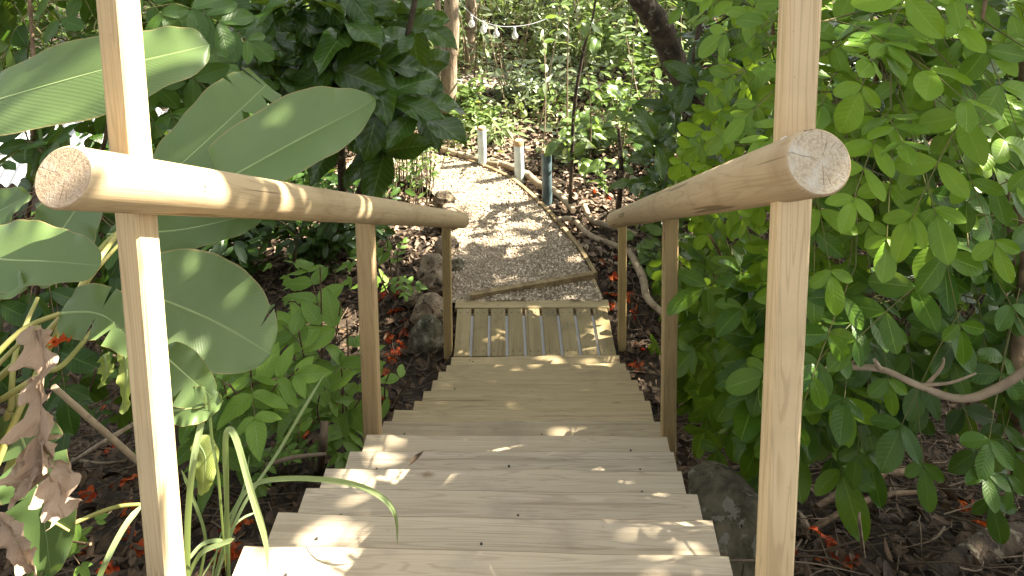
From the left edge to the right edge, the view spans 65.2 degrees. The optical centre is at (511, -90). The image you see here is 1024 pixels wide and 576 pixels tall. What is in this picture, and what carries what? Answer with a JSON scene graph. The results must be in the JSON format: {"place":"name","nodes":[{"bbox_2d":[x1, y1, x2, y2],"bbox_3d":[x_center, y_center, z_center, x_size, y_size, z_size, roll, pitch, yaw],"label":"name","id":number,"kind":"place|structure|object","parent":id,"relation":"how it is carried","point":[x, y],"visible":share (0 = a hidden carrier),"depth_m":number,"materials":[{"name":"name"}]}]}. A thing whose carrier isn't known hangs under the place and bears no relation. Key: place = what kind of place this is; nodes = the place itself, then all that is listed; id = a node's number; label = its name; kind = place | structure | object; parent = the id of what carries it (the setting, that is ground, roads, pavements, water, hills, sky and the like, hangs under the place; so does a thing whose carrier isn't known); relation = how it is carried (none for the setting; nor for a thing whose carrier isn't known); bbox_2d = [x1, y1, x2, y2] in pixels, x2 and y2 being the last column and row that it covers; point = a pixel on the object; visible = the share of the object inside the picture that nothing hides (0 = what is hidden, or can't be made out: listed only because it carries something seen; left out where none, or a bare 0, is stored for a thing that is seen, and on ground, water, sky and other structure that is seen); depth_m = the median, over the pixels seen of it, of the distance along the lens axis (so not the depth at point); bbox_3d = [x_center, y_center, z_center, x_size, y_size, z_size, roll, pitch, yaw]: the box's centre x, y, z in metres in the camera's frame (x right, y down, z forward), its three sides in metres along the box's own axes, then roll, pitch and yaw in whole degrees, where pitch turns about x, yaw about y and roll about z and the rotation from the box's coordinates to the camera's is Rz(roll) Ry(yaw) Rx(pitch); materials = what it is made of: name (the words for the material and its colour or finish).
{"place":"outdoors","nodes":[
{"label":"outdoors","id":0,"kind":"place"},
{"bbox_2d":[335,152,602,302],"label":"path","id":1,"kind":"structure","parent":0,"point":[476,271],"depth_m":7.40,"materials":[{"name":"beige gravel"}]},
{"bbox_2d":[470,271,593,299],"bbox_3d":[0.177,3.181,6.782,1.080,0.065,0.050,-3,8,-14],"label":"cross timber","id":2,"kind":"object","parent":1,"relation":"on","point":[549,282],"visible":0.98,"depth_m":6.77,"materials":[{"name":"brown wood"}]},
{"bbox_2d":[0,0,1023,575],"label":"ground","id":3,"kind":"structure","parent":0,"point":[652,376],"depth_m":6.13,"materials":[{"name":"brown plant"}]},
{"bbox_2d":[0,2,92,69],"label":"forest sapling","id":4,"kind":"object","parent":3,"relation":"on","point":[38,49],"visible":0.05,"depth_m":10.91,"materials":[{"name":"green plant"}]},
{"bbox_2d":[0,123,132,451],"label":"dark leaved shrub","id":5,"kind":"object","parent":3,"relation":"on","point":[56,297],"visible":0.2,"depth_m":3.34,"materials":[{"name":"green plant"}]},
{"bbox_2d":[25,510,108,575],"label":"leafy sapling","id":6,"kind":"object","parent":3,"relation":"on","point":[80,540],"visible":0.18,"depth_m":2.19,"materials":[{"name":"green plant"}]},
{"bbox_2d":[15,351,119,426],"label":"leafy sapling","id":7,"kind":"object","parent":3,"relation":"on","point":[85,405],"visible":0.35,"depth_m":3.67,"materials":[{"name":"green plant"}]},
{"bbox_2d":[31,132,108,220],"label":"forest sapling","id":8,"kind":"object","parent":3,"relation":"on","point":[97,138],"depth_m":7.76,"materials":[{"name":"green plant"}]},
{"bbox_2d":[0,107,170,214],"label":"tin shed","id":9,"kind":"structure","parent":3,"relation":"on","point":[10,178],"depth_m":8.14,"materials":[{"name":"metal"}]},
{"bbox_2d":[51,384,136,464],"bbox_3d":[-1.240,1.546,2.400,0.018,0.393,0.224,7,11,44],"label":"dead branch","id":10,"kind":"object","parent":3,"relation":"on","point":[100,428],"visible":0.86,"depth_m":2.38,"materials":[{"name":"wood"}]},
{"bbox_2d":[70,422,133,464],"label":"dead branch","id":11,"kind":"object","parent":3,"relation":"on","point":[100,444],"visible":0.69,"depth_m":2.64,"materials":[{"name":"wood"}]},
{"bbox_2d":[0,0,274,296],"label":"oval leaved shrub","id":12,"kind":"object","parent":3,"relation":"on","point":[227,48],"visible":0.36,"depth_m":3.66,"materials":[{"name":"green plant"}]},
{"bbox_2d":[0,26,375,575],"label":"banana plant","id":13,"kind":"object","parent":3,"relation":"on","point":[217,306],"visible":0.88,"depth_m":2.07,"materials":[{"name":"green plant"}]},
{"bbox_2d":[133,359,324,485],"bbox_3d":[-1.293,2.537,4.060,0.900,1.806,1.858,-1,8,3],"label":"leafy sapling","id":14,"kind":"object","parent":3,"relation":"on","point":[186,434],"visible":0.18,"depth_m":3.32,"materials":[{"name":"green plant"}]},
{"bbox_2d":[196,180,285,276],"bbox_3d":[-2.493,2.934,7.252,1.064,0.846,1.223,2,9,24],"label":"forest sapling","id":15,"kind":"object","parent":3,"relation":"on","point":[240,250],"visible":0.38,"depth_m":6.87,"materials":[{"name":"green plant"}]},
{"bbox_2d":[97,375,397,575],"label":"grass clump","id":16,"kind":"object","parent":3,"relation":"on","point":[227,531],"visible":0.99,"depth_m":2.13,"materials":[{"name":"green plant"}]},
{"bbox_2d":[184,342,355,514],"bbox_3d":[-1.126,2.497,3.839,0.756,1.498,1.561,-3,8,-9],"label":"leafy sapling","id":17,"kind":"object","parent":3,"relation":"on","point":[263,398],"visible":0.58,"depth_m":3.39,"materials":[{"name":"green plant"}]},
{"bbox_2d":[247,398,317,496],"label":"leafy sapling","id":18,"kind":"object","parent":3,"relation":"on","point":[292,445],"visible":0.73,"depth_m":3.49,"materials":[{"name":"green plant"}]},
{"bbox_2d":[263,234,320,322],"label":"leafy sapling","id":19,"kind":"object","parent":3,"relation":"on","point":[285,278],"visible":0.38,"depth_m":4.53,"materials":[{"name":"green plant"}]},
{"bbox_2d":[223,258,362,464],"bbox_3d":[-1.125,2.494,4.341,0.731,1.972,1.535,-3,8,-10],"label":"leafy sapling","id":20,"kind":"object","parent":3,"relation":"on","point":[351,417],"visible":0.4,"depth_m":4.00,"materials":[{"name":"green plant"}]},
{"bbox_2d":[266,452,326,466],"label":"dead branch","id":21,"kind":"object","parent":3,"relation":"on","point":[291,458],"visible":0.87,"depth_m":3.09,"materials":[{"name":"wood"}]},
{"bbox_2d":[228,288,386,468],"bbox_3d":[-1.031,2.601,4.224,0.717,1.525,1.093,-8,10,-39],"label":"leafy sapling","id":22,"kind":"object","parent":3,"relation":"on","point":[314,335],"visible":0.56,"depth_m":3.90,"materials":[{"name":"green plant"}]},
{"bbox_2d":[249,167,386,277],"bbox_3d":[-1.690,2.836,7.201,1.229,0.923,0.996,-1,8,3],"label":"forest sapling","id":23,"kind":"object","parent":3,"relation":"on","point":[319,244],"visible":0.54,"depth_m":7.03,"materials":[{"name":"green plant"}]},
{"bbox_2d":[315,421,328,473],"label":"dead branch","id":24,"kind":"object","parent":3,"relation":"on","point":[322,447],"visible":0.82,"depth_m":3.57,"materials":[{"name":"wood"}]},
{"bbox_2d":[229,0,471,197],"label":"broad leaved tree","id":25,"kind":"object","parent":3,"relation":"on","point":[386,58],"visible":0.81,"depth_m":4.56,"materials":[{"name":"green plant"}]},
{"bbox_2d":[328,360,410,437],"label":"leafy sapling","id":26,"kind":"object","parent":3,"relation":"on","point":[390,378],"visible":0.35,"depth_m":4.66,"materials":[{"name":"green plant"}]},
{"bbox_2d":[326,179,415,250],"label":"forest sapling","id":27,"kind":"object","parent":3,"relation":"on","point":[382,235],"visible":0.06,"depth_m":7.51,"materials":[{"name":"green plant"}]},
{"bbox_2d":[335,237,427,301],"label":"leafy sapling","id":28,"kind":"object","parent":3,"relation":"on","point":[381,256],"visible":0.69,"depth_m":6.02,"materials":[{"name":"green plant"}]},
{"bbox_2d":[352,126,449,205],"bbox_3d":[-1.177,2.602,8.454,1.069,1.001,1.000,-1,8,3],"label":"stem thicket","id":29,"kind":"object","parent":3,"relation":"on","point":[421,165],"visible":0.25,"depth_m":8.37,"materials":[{"name":"green plant"}]},
{"bbox_2d":[403,285,423,307],"bbox_3d":[-0.826,3.239,6.744,0.180,0.165,0.188,-1,8,3],"label":"rock","id":30,"kind":"object","parent":3,"relation":"on","point":[414,297],"visible":0.56,"depth_m":6.67,"materials":[{"name":"stone"}]},
{"bbox_2d":[408,314,443,355],"bbox_3d":[-0.661,3.338,6.239,0.316,0.365,0.296,-1,8,3],"label":"rock","id":31,"kind":"object","parent":3,"relation":"on","point":[426,333],"visible":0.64,"depth_m":6.16,"materials":[{"name":"stone"}]},
{"bbox_2d":[410,292,442,324],"bbox_3d":[-0.655,3.217,6.466,0.317,0.270,0.280,-1,8,3],"label":"rock","id":32,"kind":"object","parent":3,"relation":"on","point":[430,303],"visible":0.64,"depth_m":6.38,"materials":[{"name":"stone"}]},
{"bbox_2d":[416,253,454,294],"bbox_3d":[-0.662,3.112,6.841,0.355,0.333,0.314,4,9,31],"label":"rock","id":33,"kind":"object","parent":3,"relation":"on","point":[429,274],"visible":0.82,"depth_m":6.74,"materials":[{"name":"stone"}]},
{"bbox_2d":[142,0,729,70],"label":"undergrowth","id":34,"kind":"object","parent":3,"relation":"on","point":[543,23],"visible":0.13,"depth_m":12.61,"materials":[{"name":"green plant"}]},
{"bbox_2d":[431,190,456,207],"bbox_3d":[-0.700,2.964,8.148,0.262,0.245,0.231,-1,8,3],"label":"rock","id":35,"kind":"object","parent":3,"relation":"on","point":[440,199],"visible":0.69,"depth_m":8.07,"materials":[{"name":"stone"}]},
{"bbox_2d":[434,234,459,255],"bbox_3d":[-0.600,3.078,7.354,0.232,0.224,0.272,-1,8,3],"label":"rock","id":36,"kind":"object","parent":3,"relation":"on","point":[455,243],"visible":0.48,"depth_m":7.29,"materials":[{"name":"stone"}]},
{"bbox_2d":[440,0,458,115],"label":"forest tree","id":37,"kind":"object","parent":3,"relation":"on","point":[449,72],"visible":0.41,"depth_m":10.34,"materials":[{"name":"plant"}]},
{"bbox_2d":[449,92,489,131],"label":"understory plant","id":38,"kind":"object","parent":3,"relation":"on","point":[476,116],"visible":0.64,"depth_m":10.09,"materials":[{"name":"green plant"}]},
{"bbox_2d":[463,0,476,68],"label":"forest tree","id":39,"kind":"object","parent":3,"relation":"on","point":[471,6],"visible":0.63,"depth_m":12.37,"materials":[{"name":"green plant"}]},
{"bbox_2d":[460,1,563,39],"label":"string lights","id":40,"kind":"object","parent":39,"relation":"hanging from","point":[483,29],"visible":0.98,"depth_m":10.63,"materials":[{"name":"white"}]},
{"bbox_2d":[456,70,490,116],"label":"understory plant","id":41,"kind":"object","parent":3,"relation":"on","point":[460,95],"visible":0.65,"depth_m":10.60,"materials":[{"name":"green plant"}]},
{"bbox_2d":[477,126,486,164],"bbox_3d":[-0.337,2.745,9.079,0.098,0.622,0.097,-1,8,3],"label":"bollard post","id":42,"kind":"object","parent":3,"relation":"on","point":[482,150],"visible":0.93,"depth_m":9.03,"materials":[{"name":"wood"}]},
{"bbox_2d":[232,355,732,575],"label":"wooden staircase","id":43,"kind":"structure","parent":3,"relation":"on","point":[563,465],"depth_m":2.68,"materials":[{"name":"brown wood"}]},
{"bbox_2d":[35,0,468,575],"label":"wooden handrail","id":44,"kind":"object","parent":43,"relation":"attached to","point":[131,183],"visible":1,"depth_m":1.80,"materials":[{"name":"brown wood"}]},
{"bbox_2d":[606,0,850,575],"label":"wooden handrail","id":45,"kind":"object","parent":43,"relation":"attached to","point":[794,168],"visible":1,"depth_m":1.65,"materials":[{"name":"brown wood"}]},
{"bbox_2d":[466,94,501,123],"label":"understory plant","id":46,"kind":"object","parent":3,"relation":"on","point":[495,110],"visible":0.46,"depth_m":10.29,"materials":[{"name":"green plant"}]},
{"bbox_2d":[477,13,493,89],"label":"thin sapling","id":47,"kind":"object","parent":3,"relation":"on","point":[486,37],"visible":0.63,"depth_m":11.50,"materials":[{"name":"green plant"}]},
{"bbox_2d":[458,0,533,43],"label":"forest sapling","id":48,"kind":"object","parent":3,"relation":"on","point":[501,18],"visible":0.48,"depth_m":13.82,"materials":[{"name":"green plant"}]},
{"bbox_2d":[485,21,507,113],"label":"thin sapling","id":49,"kind":"object","parent":3,"relation":"on","point":[498,72],"visible":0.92,"depth_m":10.39,"materials":[{"name":"green plant"}]},
{"bbox_2d":[470,44,534,101],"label":"understory plant","id":50,"kind":"object","parent":3,"relation":"on","point":[509,89],"visible":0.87,"depth_m":11.02,"materials":[{"name":"green plant"}]},
{"bbox_2d":[474,112,533,147],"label":"understory plant","id":51,"kind":"object","parent":3,"relation":"on","point":[500,138],"visible":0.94,"depth_m":9.70,"materials":[{"name":"green plant"}]},
{"bbox_2d":[0,59,1023,575],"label":"twigs","id":52,"kind":"object","parent":3,"relation":"on","point":[822,551],"visible":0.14,"depth_m":3.50,"materials":[{"name":"plant"}]},
{"bbox_2d":[514,138,523,183],"bbox_3d":[0.079,2.791,8.758,0.107,0.606,0.105,-1,8,3],"label":"bollard post","id":53,"kind":"object","parent":3,"relation":"on","point":[519,158],"visible":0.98,"depth_m":8.71,"materials":[{"name":"wood"}]},
{"bbox_2d":[465,158,596,279],"bbox_3d":[0.202,3.018,8.138,0.265,0.075,2.608,-6,9,-28],"label":"path edging","id":54,"kind":"object","parent":3,"relation":"on","point":[565,231],"visible":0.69,"depth_m":7.94,"materials":[{"name":"brown wood"}]},
{"bbox_2d":[504,73,560,109],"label":"understory plant","id":55,"kind":"object","parent":3,"relation":"on","point":[530,86],"visible":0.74,"depth_m":10.78,"materials":[{"name":"green plant"}]},
{"bbox_2d":[454,300,615,356],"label":"landing deck","id":56,"kind":"structure","parent":3,"relation":"on","point":[576,327],"depth_m":6.27,"materials":[{"name":"brown wood"}]},
{"bbox_2d":[517,0,564,34],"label":"forest sapling","id":57,"kind":"object","parent":3,"relation":"on","point":[544,8],"visible":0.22,"depth_m":14.24,"materials":[{"name":"green plant"}]},
{"bbox_2d":[510,53,572,93],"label":"understory plant","id":58,"kind":"object","parent":3,"relation":"on","point":[536,68],"visible":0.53,"depth_m":11.34,"materials":[{"name":"green plant"}]},
{"bbox_2d":[537,26,551,170],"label":"thin sapling","id":59,"kind":"object","parent":3,"relation":"on","point":[548,78],"visible":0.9,"depth_m":8.97,"materials":[{"name":"green plant"}]},
{"bbox_2d":[541,148,551,205],"bbox_3d":[0.359,2.796,8.230,0.106,0.733,0.105,-1,8,3],"label":"bollard post","id":60,"kind":"object","parent":3,"relation":"on","point":[547,181],"visible":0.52,"depth_m":8.18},
{"bbox_2d":[529,82,579,121],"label":"understory plant","id":61,"kind":"object","parent":3,"relation":"on","point":[555,104],"visible":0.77,"depth_m":10.40,"materials":[{"name":"green plant"}]},
{"bbox_2d":[537,0,572,132],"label":"thin sapling","id":62,"kind":"object","parent":3,"relation":"on","point":[563,3],"visible":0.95,"depth_m":9.85,"materials":[{"name":"green plant"}]},
{"bbox_2d":[555,18,575,149],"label":"thin sapling","id":63,"kind":"object","parent":3,"relation":"on","point":[561,60],"visible":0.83,"depth_m":9.31,"materials":[{"name":"green plant"}]},
{"bbox_2d":[539,123,605,165],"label":"understory plant","id":64,"kind":"object","parent":3,"relation":"on","point":[557,152],"visible":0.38,"depth_m":9.23,"materials":[{"name":"green plant"}]},
{"bbox_2d":[547,50,616,104],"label":"understory plant","id":65,"kind":"object","parent":3,"relation":"on","point":[581,91],"visible":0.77,"depth_m":10.89,"materials":[{"name":"green plant"}]},
{"bbox_2d":[544,0,624,214],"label":"slender sapling","id":66,"kind":"object","parent":3,"relation":"on","point":[592,42],"visible":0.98,"depth_m":7.90,"materials":[{"name":"green plant"}]},
{"bbox_2d":[557,98,622,152],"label":"understory plant","id":67,"kind":"object","parent":3,"relation":"on","point":[584,121],"visible":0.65,"depth_m":9.33,"materials":[{"name":"green plant"}]},
{"bbox_2d":[583,74,601,159],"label":"thin sapling","id":68,"kind":"object","parent":3,"relation":"on","point":[596,94],"visible":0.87,"depth_m":9.04,"materials":[{"name":"green plant"}]},
{"bbox_2d":[555,216,637,254],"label":"fallen branch","id":69,"kind":"object","parent":3,"relation":"on","point":[580,226],"visible":0.82,"depth_m":7.54,"materials":[{"name":"wood"}]},
{"bbox_2d":[569,0,639,77],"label":"understory plant","id":70,"kind":"object","parent":3,"relation":"on","point":[606,33],"visible":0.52,"depth_m":11.77,"materials":[{"name":"green plant"}]},
{"bbox_2d":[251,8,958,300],"bbox_3d":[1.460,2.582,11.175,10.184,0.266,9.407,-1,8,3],"label":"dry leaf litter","id":71,"kind":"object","parent":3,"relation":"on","point":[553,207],"visible":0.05,"depth_m":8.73,"materials":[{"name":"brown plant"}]},
{"bbox_2d":[435,146,498,166],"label":"fallen branch","id":72,"kind":"object","parent":71,"relation":"on","point":[458,154],"visible":0.66,"depth_m":9.24,"materials":[{"name":"wood"}]},
{"bbox_2d":[490,157,575,212],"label":"fallen branch","id":73,"kind":"object","parent":71,"relation":"on","point":[535,181],"visible":0.78,"depth_m":8.55,"materials":[{"name":"wood"}]},
{"bbox_2d":[581,203,637,236],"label":"fallen branch","id":74,"kind":"object","parent":3,"relation":"on","point":[592,219],"visible":0.77,"depth_m":7.74,"materials":[{"name":"wood"}]},
{"bbox_2d":[572,66,651,128],"bbox_3d":[1.313,2.434,10.119,0.942,0.797,0.848,2,9,24],"label":"understory plant","id":75,"kind":"object","parent":3,"relation":"on","point":[608,97],"visible":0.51,"depth_m":10.04,"materials":[{"name":"green plant"}]},
{"bbox_2d":[586,125,654,209],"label":"broad leaved sapling","id":76,"kind":"object","parent":3,"relation":"on","point":[621,183],"visible":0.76,"depth_m":7.59,"materials":[{"name":"green plant"}]},
{"bbox_2d":[613,18,639,99],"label":"thin sapling","id":77,"kind":"object","parent":3,"relation":"on","point":[630,57],"visible":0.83,"depth_m":10.37,"materials":[{"name":"green plant"}]},
{"bbox_2d":[597,9,659,97],"bbox_3d":[1.696,2.021,10.933,1.033,1.297,1.292,-1,8,3],"label":"understory plant","id":78,"kind":"object","parent":3,"relation":"on","point":[639,62],"visible":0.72,"depth_m":10.91,"materials":[{"name":"green plant"}]},
{"bbox_2d":[619,31,640,147],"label":"thin sapling","id":79,"kind":"object","parent":3,"relation":"on","point":[634,72],"visible":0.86,"depth_m":9.42,"materials":[{"name":"green plant"}]},
{"bbox_2d":[596,0,666,39],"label":"forest sapling","id":80,"kind":"object","parent":3,"relation":"on","point":[616,11],"visible":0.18,"depth_m":13.67,"materials":[{"name":"green plant"}]},
{"bbox_2d":[627,248,660,314],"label":"fallen branch","id":81,"kind":"object","parent":3,"relation":"on","point":[647,297],"visible":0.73,"depth_m":6.72,"materials":[{"name":"wood"}]},
{"bbox_2d":[606,81,681,157],"bbox_3d":[1.679,2.532,9.361,1.189,0.779,0.879,-6,9,-31],"label":"understory plant","id":82,"kind":"object","parent":3,"relation":"on","point":[624,115],"visible":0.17,"depth_m":9.22,"materials":[{"name":"green plant"}]},
{"bbox_2d":[617,225,695,287],"bbox_3d":[1.321,3.049,7.116,0.741,0.462,0.621,6,11,40],"label":"understory plant","id":83,"kind":"object","parent":3,"relation":"on","point":[647,248],"visible":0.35,"depth_m":7.08,"materials":[{"name":"green plant"}]},
{"bbox_2d":[627,186,690,238],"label":"understory plant","id":84,"kind":"object","parent":3,"relation":"on","point":[659,224],"visible":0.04,"depth_m":7.62,"materials":[{"name":"green plant"}]},
{"bbox_2d":[628,0,714,166],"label":"leaning tree","id":85,"kind":"object","parent":3,"relation":"on","point":[653,18],"visible":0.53,"depth_m":7.12,"materials":[{"name":"brown plant"}]},
{"bbox_2d":[433,36,927,171],"bbox_3d":[1.440,2.466,10.876,8.143,0.532,4.369,-1,8,3],"label":"ground cover","id":86,"kind":"object","parent":3,"relation":"on","point":[530,105],"visible":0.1,"depth_m":10.63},
{"bbox_2d":[625,0,778,197],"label":"broad leaved tree","id":87,"kind":"object","parent":3,"relation":"on","point":[671,104],"visible":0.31,"depth_m":6.34,"materials":[{"name":"green plant"}]},
{"bbox_2d":[687,461,757,575],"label":"boulder","id":88,"kind":"object","parent":3,"relation":"on","point":[728,499],"visible":0.61,"depth_m":3.00,"materials":[{"name":"stone"}]},
{"bbox_2d":[646,214,909,542],"bbox_3d":[1.254,3.021,5.386,0.925,4.046,5.291,-1,8,3],"label":"oval leaved shrub","id":89,"kind":"object","parent":3,"relation":"on","point":[720,367],"visible":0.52,"depth_m":3.30,"materials":[{"name":"green plant"}]},
{"bbox_2d":[705,5,881,151],"bbox_3d":[3.117,1.802,8.638,1.619,2.324,2.269,-6,9,-31],"label":"forest sapling","id":90,"kind":"object","parent":3,"relation":"on","point":[724,25],"depth_m":8.90,"materials":[{"name":"green plant"}]},
{"bbox_2d":[795,509,810,541],"bbox_3d":[1.197,2.602,3.353,0.102,0.178,0.107,-9,11,-43],"label":"rock","id":91,"kind":"object","parent":3,"relation":"on","point":[804,523],"visible":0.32,"depth_m":3.32,"materials":[{"name":"stone"}]},
{"bbox_2d":[667,0,1023,459],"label":"oval leaved shrub","id":92,"kind":"object","parent":3,"relation":"on","point":[915,50],"visible":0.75,"depth_m":2.42,"materials":[{"name":"green plant"}]},
{"bbox_2d":[1005,49,1023,265],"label":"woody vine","id":93,"kind":"object","parent":92,"relation":"hanging from","point":[1021,79],"visible":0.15,"depth_m":2.73,"materials":[{"name":"plant"}]},
{"bbox_2d":[810,490,916,533],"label":"dead branch","id":94,"kind":"object","parent":3,"relation":"on","point":[868,500],"visible":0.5,"depth_m":3.53,"materials":[{"name":"wood"}]},
{"bbox_2d":[814,468,919,511],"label":"dead branch","id":95,"kind":"object","parent":3,"relation":"on","point":[897,472],"visible":0.28,"depth_m":3.60,"materials":[{"name":"wood"}]},
{"bbox_2d":[818,10,993,214],"bbox_3d":[3.507,1.817,7.574,2.052,2.675,2.150,-1,8,3],"label":"forest sapling","id":96,"kind":"object","parent":3,"relation":"on","point":[871,160],"visible":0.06,"depth_m":7.36,"materials":[{"name":"green plant"}]},
{"bbox_2d":[800,160,1023,544],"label":"oval leaved shrub","id":97,"kind":"object","parent":3,"relation":"on","point":[992,454],"visible":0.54,"depth_m":2.66,"materials":[{"name":"green plant"}]},
{"bbox_2d":[825,357,1023,402],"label":"dead branch","id":98,"kind":"object","parent":97,"relation":"attached to","point":[1012,379],"visible":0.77,"depth_m":2.40,"materials":[{"name":"wood"}]},
{"bbox_2d":[877,0,1018,197],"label":"forest sapling","id":99,"kind":"object","parent":3,"relation":"on","point":[971,14],"visible":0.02,"depth_m":6.91,"materials":[{"name":"green plant"}]},
{"bbox_2d":[924,521,1023,575],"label":"rock","id":100,"kind":"object","parent":3,"relation":"on","point":[980,544],"visible":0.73,"depth_m":2.96,"materials":[{"name":"grey stone"}]},
{"bbox_2d":[971,0,1021,169],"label":"forest sapling","id":101,"kind":"object","parent":3,"relation":"on","point":[1004,17],"visible":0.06,"depth_m":6.25,"materials":[{"name":"green plant"}]},
{"bbox_2d":[1009,195,1023,474],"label":"sapling trunk","id":102,"kind":"object","parent":3,"relation":"on","point":[1016,357],"visible":0.23,"depth_m":2.73,"materials":[{"name":"wood"}]},
{"bbox_2d":[440,73,659,97],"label":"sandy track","id":103,"kind":"structure","parent":0,"point":[484,79],"depth_m":11.79,"materials":[{"name":"sand"}]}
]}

